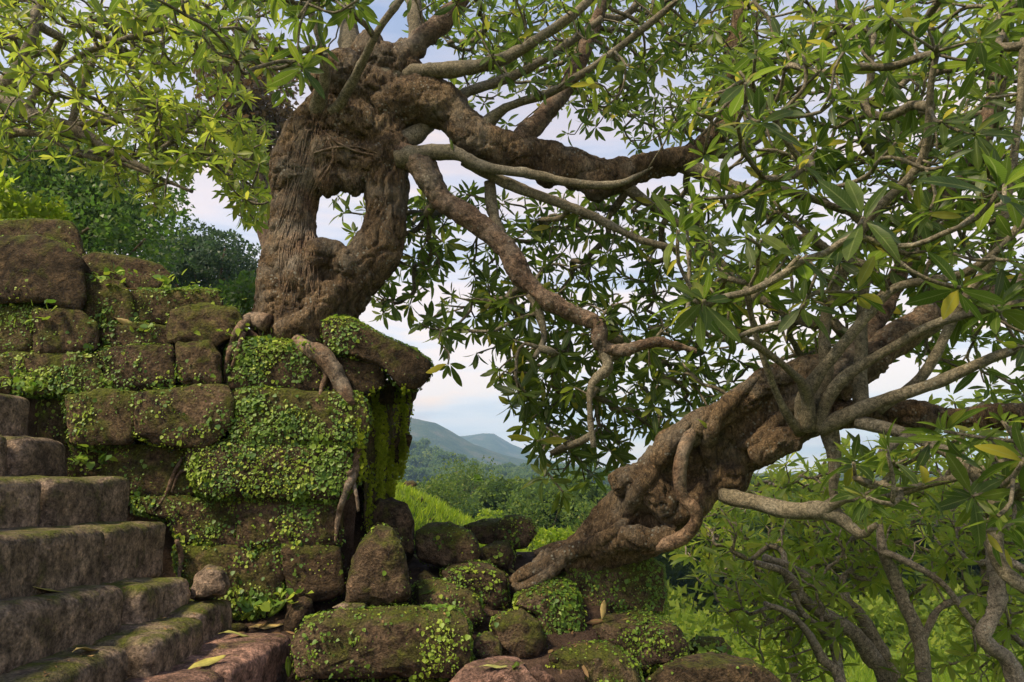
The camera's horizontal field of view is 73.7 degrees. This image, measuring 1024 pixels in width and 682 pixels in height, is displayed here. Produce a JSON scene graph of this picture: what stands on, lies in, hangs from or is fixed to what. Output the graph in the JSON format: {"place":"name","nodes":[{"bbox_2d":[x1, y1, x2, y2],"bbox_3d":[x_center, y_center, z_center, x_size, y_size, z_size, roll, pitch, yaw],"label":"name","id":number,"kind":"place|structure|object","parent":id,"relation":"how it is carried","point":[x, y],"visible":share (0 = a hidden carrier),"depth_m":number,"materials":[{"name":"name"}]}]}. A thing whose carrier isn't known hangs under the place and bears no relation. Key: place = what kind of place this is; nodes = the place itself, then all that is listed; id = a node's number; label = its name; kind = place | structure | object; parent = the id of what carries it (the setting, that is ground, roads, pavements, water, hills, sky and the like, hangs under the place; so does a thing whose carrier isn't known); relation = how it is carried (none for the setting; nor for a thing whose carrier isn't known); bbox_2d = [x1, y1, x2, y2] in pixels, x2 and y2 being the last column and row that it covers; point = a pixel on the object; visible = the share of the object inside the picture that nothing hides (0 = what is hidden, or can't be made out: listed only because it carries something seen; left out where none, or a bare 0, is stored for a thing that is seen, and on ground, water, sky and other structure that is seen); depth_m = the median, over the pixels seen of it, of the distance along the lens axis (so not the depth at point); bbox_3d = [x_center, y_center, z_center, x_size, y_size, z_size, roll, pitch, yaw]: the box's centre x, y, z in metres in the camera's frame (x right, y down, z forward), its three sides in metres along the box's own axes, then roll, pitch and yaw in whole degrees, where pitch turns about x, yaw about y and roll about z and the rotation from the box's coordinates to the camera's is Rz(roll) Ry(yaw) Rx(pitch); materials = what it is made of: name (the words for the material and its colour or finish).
{"place":"outdoors","nodes":[
{"label":"outdoors","id":0,"kind":"place"},
{"bbox_2d":[10,343,355,597],"bbox_3d":[-2.825,1.044,4.607,3.550,2.300,0.075,0,-11,0],"label":"earth fill","id":1,"kind":"object","parent":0,"point":[349,511],"visible":0.02,"depth_m":4.56,"materials":[{"name":"red soil"}]},
{"bbox_2d":[32,303,368,554],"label":"earth bank","id":2,"kind":"structure","parent":0,"point":[359,534],"depth_m":4.86,"materials":[{"name":"red soil"}]},
{"bbox_2d":[0,170,74,220],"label":"bush","id":3,"kind":"object","parent":2,"relation":"on","point":[34,204],"visible":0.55,"depth_m":7.25,"materials":[{"name":"green plant"}]},
{"bbox_2d":[0,0,286,233],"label":"frangipani tree","id":4,"kind":"object","parent":2,"relation":"on","point":[157,110],"visible":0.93,"depth_m":6.50,"materials":[{"name":"green plant"}]},
{"bbox_2d":[215,269,256,315],"bbox_3d":[-3.627,-0.407,9.196,0.833,1.177,1.446,6,-12,-27],"label":"bush","id":5,"kind":"object","parent":2,"relation":"on","point":[238,293],"visible":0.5,"depth_m":8.88,"materials":[{"name":"green plant"}]},
{"bbox_2d":[232,552,610,681],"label":"terrace soil","id":6,"kind":"structure","parent":0,"point":[555,641],"depth_m":4.14,"materials":[{"name":"brown soil"}]},
{"bbox_2d":[0,393,291,681],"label":"stone stairs","id":7,"kind":"structure","parent":6,"relation":"on","point":[80,556],"depth_m":3.27,"materials":[{"name":"brown stone"}]},
{"bbox_2d":[33,586,60,591],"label":"fallen leaf","id":8,"kind":"object","parent":7,"relation":"on","point":[47,589],"visible":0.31,"depth_m":2.92,"materials":[{"name":"brown plant"}]},
{"bbox_2d":[74,647,95,650],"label":"fallen leaf","id":9,"kind":"object","parent":7,"relation":"on","point":[86,648],"visible":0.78,"depth_m":2.74,"materials":[{"name":"brown plant"}]},
{"bbox_2d":[188,655,225,668],"bbox_3d":[-1.425,1.497,3.166,0.190,0.050,0.041,8,-14,-36],"label":"fallen leaf","id":10,"kind":"object","parent":7,"relation":"on","point":[206,661],"visible":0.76,"depth_m":3.17,"materials":[{"name":"yellow plant"}]},
{"bbox_2d":[190,564,229,599],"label":"boulder","id":11,"kind":"object","parent":7,"relation":"on","point":[214,581],"visible":0.99,"depth_m":3.76,"materials":[{"name":"stone"}]},
{"bbox_2d":[219,630,246,636],"bbox_3d":[-1.479,1.581,3.676,0.065,0.057,0.230,-9,-14,40],"label":"fallen leaf","id":12,"kind":"object","parent":7,"relation":"on","point":[234,632],"visible":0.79,"depth_m":3.67,"materials":[{"name":"yellow plant"}]},
{"bbox_2d":[0,218,431,616],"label":"ruined wall","id":13,"kind":"structure","parent":6,"relation":"on","point":[50,268],"depth_m":4.48,"materials":[{"name":"stone"}]},
{"bbox_2d":[114,317,131,324],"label":"fallen leaf","id":14,"kind":"object","parent":13,"relation":"on","point":[122,321],"visible":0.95,"depth_m":4.68,"materials":[{"name":"yellow plant"}]},
{"bbox_2d":[0,216,433,620],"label":"wall creeper","id":15,"kind":"object","parent":13,"relation":"attached to","point":[315,439],"depth_m":4.37,"materials":[{"name":"green plant"}]},
{"bbox_2d":[0,262,731,654],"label":"ledge plants","id":16,"kind":"object","parent":13,"relation":"attached to","point":[246,606],"visible":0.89,"depth_m":4.45,"materials":[{"name":"green plant"}]},
{"bbox_2d":[353,383,413,532],"bbox_3d":[-0.856,0.939,5.384,0.384,1.026,2.219,0,-11,0],"label":"hanging moss","id":17,"kind":"object","parent":13,"relation":"hanging from","point":[382,458],"visible":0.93,"depth_m":4.93,"materials":[{"name":"green plant"}]},
{"bbox_2d":[91,0,845,576],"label":"frangipani tree","id":18,"kind":"object","parent":13,"relation":"on","point":[371,112],"visible":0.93,"depth_m":5.06,"materials":[{"name":"brown plant"}]},
{"bbox_2d":[268,599,285,617],"bbox_3d":[-1.457,1.663,4.236,0.118,0.125,0.023,1,-11,-6],"label":"fallen leaf","id":19,"kind":"object","parent":6,"relation":"on","point":[275,610],"visible":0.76,"depth_m":4.23,"materials":[{"name":"green plant"}]},
{"bbox_2d":[291,605,470,679],"bbox_3d":[-0.684,1.636,3.702,0.950,0.430,0.659,0,-11,0],"label":"boulder","id":20,"kind":"object","parent":6,"relation":"on","point":[387,652],"visible":0.94,"depth_m":3.42,"materials":[{"name":"stone"}]},
{"bbox_2d":[333,601,368,609],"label":"boulder","id":21,"kind":"object","parent":20,"relation":"on","point":[344,604],"visible":0.66,"depth_m":3.88,"materials":[{"name":"stone"}]},
{"bbox_2d":[345,524,410,607],"bbox_3d":[-0.813,1.368,4.160,0.399,0.477,0.542,2,-11,-8],"label":"boulder","id":22,"kind":"object","parent":21,"relation":"on","point":[368,583],"visible":0.98,"depth_m":3.92,"materials":[{"name":"stone"}]},
{"bbox_2d":[7,476,756,679],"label":"twig litter","id":23,"kind":"object","parent":6,"relation":"on","point":[269,641],"visible":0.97,"depth_m":3.44,"materials":[{"name":"brown plant"}]},
{"bbox_2d":[369,497,414,555],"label":"boulder","id":24,"kind":"object","parent":6,"relation":"on","point":[391,511],"visible":0.65,"depth_m":4.71,"materials":[{"name":"stone"}]},
{"bbox_2d":[257,554,588,681],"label":"leaf litter","id":25,"kind":"object","parent":6,"relation":"on","point":[583,666],"visible":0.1,"depth_m":3.85,"materials":[{"name":"brown plant"}]},
{"bbox_2d":[232,546,646,681],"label":"rubble","id":26,"kind":"object","parent":6,"relation":"on","point":[299,610],"visible":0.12,"depth_m":4.11,"materials":[{"name":"stone"}]},
{"bbox_2d":[250,623,282,628],"bbox_3d":[-1.512,1.740,4.167,0.238,0.031,0.057,0,-11,0],"label":"fallen leaf","id":27,"kind":"object","parent":26,"relation":"on","point":[266,626],"visible":1,"depth_m":4.17,"materials":[{"name":"yellow plant"}]},
{"bbox_2d":[285,656,290,676],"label":"fallen leaf","id":28,"kind":"object","parent":26,"relation":"on","point":[288,666],"visible":0.98,"depth_m":3.56,"materials":[{"name":"green plant"}]},
{"bbox_2d":[415,522,480,567],"bbox_3d":[-0.469,1.483,4.947,0.502,0.340,0.502,0,-11,0],"label":"boulder","id":29,"kind":"object","parent":6,"relation":"on","point":[445,556],"visible":0.87,"depth_m":4.72,"materials":[{"name":"stone"}]},
{"bbox_2d":[414,578,484,625],"bbox_3d":[-0.392,1.656,4.263,0.460,0.346,0.495,0,-11,0],"label":"boulder","id":30,"kind":"object","parent":6,"relation":"on","point":[462,592],"visible":0.48,"depth_m":4.06,"materials":[{"name":"stone"}]},
{"bbox_2d":[441,562,507,609],"bbox_3d":[-0.250,1.661,4.587,0.456,0.347,0.470,0,-11,0],"label":"boulder","id":31,"kind":"object","parent":6,"relation":"on","point":[485,576],"visible":0.81,"depth_m":4.39,"materials":[{"name":"stone"}]},
{"bbox_2d":[464,518,500,544],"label":"boulder","id":32,"kind":"object","parent":6,"relation":"on","point":[482,531],"visible":0.65,"depth_m":5.29,"materials":[{"name":"stone"}]},
{"bbox_2d":[474,631,502,658],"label":"boulder","id":33,"kind":"object","parent":6,"relation":"on","point":[493,648],"visible":0.86,"depth_m":3.68,"materials":[{"name":"stone"}]},
{"bbox_2d":[449,656,536,681],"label":"boulder","id":34,"kind":"object","parent":6,"relation":"on","point":[471,672],"visible":0.97,"depth_m":3.24,"materials":[{"name":"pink stone"}]},
{"bbox_2d":[479,664,506,667],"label":"fallen leaf","id":35,"kind":"object","parent":34,"relation":"on","point":[494,666],"visible":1,"depth_m":3.24,"materials":[{"name":"yellow plant"}]},
{"bbox_2d":[479,539,514,568],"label":"boulder","id":36,"kind":"object","parent":6,"relation":"on","point":[488,551],"visible":0.83,"depth_m":4.82,"materials":[{"name":"stone"}]},
{"bbox_2d":[494,515,536,549],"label":"boulder","id":37,"kind":"object","parent":6,"relation":"on","point":[525,539],"visible":0.88,"depth_m":5.08,"materials":[{"name":"stone"}]},
{"bbox_2d":[491,608,546,657],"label":"boulder","id":38,"kind":"object","parent":6,"relation":"on","point":[518,633],"visible":0.87,"depth_m":3.84,"materials":[{"name":"stone"}]},
{"bbox_2d":[289,513,779,681],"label":"boulder creeper","id":39,"kind":"object","parent":6,"relation":"on","point":[570,605],"visible":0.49,"depth_m":4.11,"materials":[{"name":"green plant"}]},
{"bbox_2d":[529,664,554,681],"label":"boulder","id":40,"kind":"object","parent":6,"relation":"on","point":[538,672],"visible":0.81,"depth_m":3.48,"materials":[{"name":"brown stone"}]},
{"bbox_2d":[516,579,582,632],"bbox_3d":[0.236,1.776,4.389,0.434,0.492,0.614,0,-11,0],"label":"boulder","id":41,"kind":"object","parent":6,"relation":"on","point":[535,599],"visible":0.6,"depth_m":4.13,"materials":[{"name":"stone"}]},
{"bbox_2d":[508,0,1023,593],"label":"frangipani tree","id":42,"kind":"object","parent":41,"relation":"on","point":[676,482],"visible":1,"depth_m":3.85,"materials":[{"name":"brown plant"}]},
{"bbox_2d":[548,642,640,681],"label":"boulder","id":43,"kind":"object","parent":6,"relation":"on","point":[603,660],"visible":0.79,"depth_m":3.68,"materials":[{"name":"stone"}]},
{"bbox_2d":[560,559,666,613],"bbox_3d":[0.680,1.711,4.805,0.743,0.422,0.767,0,-11,0],"label":"boulder","id":44,"kind":"object","parent":6,"relation":"on","point":[628,596],"visible":0.55,"depth_m":4.45,"materials":[{"name":"stone"}]},
{"bbox_2d":[592,609,689,674],"bbox_3d":[0.794,1.951,4.341,0.677,0.471,0.524,0,-11,0],"label":"boulder","id":45,"kind":"object","parent":6,"relation":"on","point":[608,627],"visible":0.68,"depth_m":4.12,"materials":[{"name":"stone"}]},
{"bbox_2d":[586,619,602,623],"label":"fallen leaf","id":46,"kind":"object","parent":45,"relation":"on","point":[595,621],"visible":0.94,"depth_m":4.18,"materials":[{"name":"brown plant"}]},
{"bbox_2d":[600,600,605,620],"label":"fallen leaf","id":47,"kind":"object","parent":45,"relation":"on","point":[603,608],"visible":1,"depth_m":4.18,"materials":[{"name":"yellow plant"}]},
{"bbox_2d":[689,636,731,654],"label":"boulder","id":48,"kind":"object","parent":6,"relation":"on","point":[702,642],"visible":0.32,"depth_m":4.59,"materials":[{"name":"stone"}]},
{"bbox_2d":[645,651,781,681],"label":"boulder","id":49,"kind":"object","parent":6,"relation":"on","point":[711,666],"visible":1,"depth_m":3.86,"materials":[{"name":"stone"}]},
{"bbox_2d":[409,418,533,465],"bbox_3d":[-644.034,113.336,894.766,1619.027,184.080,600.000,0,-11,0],"label":"mountain","id":50,"kind":"structure","parent":0,"point":[445,439],"depth_m":828.51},
{"bbox_2d":[475,508,501,519],"bbox_3d":[-0.586,6.671,22.982,1.748,2.077,1.610,10,-15,-42],"label":"bush","id":51,"kind":"object","parent":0,"point":[484,511],"visible":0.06,"depth_m":23.25,"materials":[{"name":"green plant"}]},
{"bbox_2d":[0,0,1023,473],"label":"sky","id":52,"kind":"structure","parent":0,"point":[472,408],"materials":[{"name":"white"}]},
{"bbox_2d":[410,441,934,483],"bbox_3d":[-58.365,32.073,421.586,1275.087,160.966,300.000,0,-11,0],"label":"wooded hill","id":53,"kind":"structure","parent":0,"point":[878,478],"depth_m":396.52,"materials":[{"name":"green plant"}]},
{"bbox_2d":[460,433,932,474],"bbox_3d":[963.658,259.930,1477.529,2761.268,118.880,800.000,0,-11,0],"label":"mountain","id":54,"kind":"structure","parent":0,"point":[494,443],"depth_m":1385.49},
{"bbox_2d":[394,489,1020,677],"bbox_3d":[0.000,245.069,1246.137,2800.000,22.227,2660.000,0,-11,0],"label":"ground","id":55,"kind":"structure","parent":0,"point":[774,633],"depth_m":23.10,"materials":[{"name":"green plant"}]},
{"bbox_2d":[0,112,194,272],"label":"evergreen tree","id":56,"kind":"object","parent":55,"relation":"on","point":[100,222],"visible":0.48,"depth_m":13.33,"materials":[{"name":"green plant"}]},
{"bbox_2d":[146,217,260,302],"bbox_3d":[-11.188,-0.587,24.546,5.888,8.144,5.164,0,-11,0],"label":"evergreen tree","id":57,"kind":"object","parent":55,"relation":"on","point":[213,261],"visible":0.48,"depth_m":23.75,"materials":[{"name":"green plant"}]},
{"bbox_2d":[190,10,305,248],"bbox_3d":[-6.819,-3.287,17.338,3.353,11.308,4.447,0,-11,0],"label":"evergreen tree","id":58,"kind":"object","parent":55,"relation":"on","point":[279,115],"visible":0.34,"depth_m":17.01,"materials":[{"name":"green plant"}]},
{"bbox_2d":[416,473,477,516],"bbox_3d":[-3.768,8.684,32.857,3.699,4.584,3.862,-6,-13,29],"label":"valley tree","id":59,"kind":"object","parent":55,"relation":"on","point":[437,492],"visible":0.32,"depth_m":33.03,"materials":[{"name":"green plant"}]},
{"bbox_2d":[394,480,530,551],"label":"slope grass","id":60,"kind":"structure","parent":55,"relation":"on","point":[417,495],"depth_m":11.57,"materials":[{"name":"green plant"}]},
{"bbox_2d":[404,480,416,487],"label":"rock","id":61,"kind":"object","parent":60,"relation":"on","point":[412,483],"visible":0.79,"depth_m":14.16,"materials":[{"name":"stone"}]},
{"bbox_2d":[434,452,505,504],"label":"valley tree","id":62,"kind":"object","parent":55,"relation":"on","point":[470,487],"visible":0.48,"depth_m":58.13,"materials":[{"name":"green plant"}]},
{"bbox_2d":[489,492,574,551],"bbox_3d":[0.940,10.381,32.338,4.502,6.347,5.016,0,-11,0],"label":"valley tree","id":63,"kind":"object","parent":55,"relation":"on","point":[512,507],"visible":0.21,"depth_m":32.84,"materials":[{"name":"green plant"}]},
{"bbox_2d":[528,524,573,551],"bbox_3d":[0.849,4.267,13.394,1.243,1.310,1.126,0,-11,0],"label":"bush","id":64,"kind":"object","parent":55,"relation":"on","point":[545,536],"visible":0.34,"depth_m":13.41,"materials":[{"name":"green plant"}]},
{"bbox_2d":[560,498,597,534],"bbox_3d":[3.118,8.980,28.502,3.097,4.709,3.318,0,-11,0],"label":"valley tree","id":65,"kind":"object","parent":55,"relation":"on","point":[586,509],"visible":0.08,"depth_m":28.87,"materials":[{"name":"green plant"}]},
{"bbox_2d":[397,438,1023,601],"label":"valley forest","id":66,"kind":"object","parent":55,"relation":"on","point":[492,490],"visible":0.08,"depth_m":39.15,"materials":[{"name":"green plant"}]},
{"bbox_2d":[677,553,871,681],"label":"frangipani tree","id":67,"kind":"object","parent":55,"relation":"on","point":[820,642],"visible":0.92,"depth_m":6.43,"materials":[{"name":"green plant"}]},
{"bbox_2d":[687,485,914,681],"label":"frangipani tree","id":68,"kind":"object","parent":55,"relation":"on","point":[872,648],"visible":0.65,"depth_m":7.16,"materials":[{"name":"green plant"}]},
{"bbox_2d":[662,567,1023,681],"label":"undergrowth","id":69,"kind":"object","parent":55,"relation":"on","point":[880,610],"visible":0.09,"depth_m":27.95,"materials":[{"name":"green plant"}]},
{"bbox_2d":[668,427,1023,681],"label":"frangipani tree","id":70,"kind":"object","parent":55,"relation":"on","point":[786,481],"visible":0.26,"depth_m":8.41,"materials":[{"name":"green plant"}]},
{"bbox_2d":[734,654,1003,681],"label":"meadow grass","id":71,"kind":"structure","parent":55,"relation":"on","point":[863,670],"depth_m":21.41,"materials":[{"name":"green plant"}]},
{"bbox_2d":[829,472,1023,681],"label":"frangipani tree","id":72,"kind":"object","parent":55,"relation":"on","point":[918,629],"visible":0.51,"depth_m":6.70,"materials":[{"name":"green plant"}]},
{"bbox_2d":[872,386,1023,681],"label":"frangipani tree","id":73,"kind":"object","parent":55,"relation":"on","point":[993,602],"visible":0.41,"depth_m":6.15,"materials":[{"name":"green plant"}]}
]}

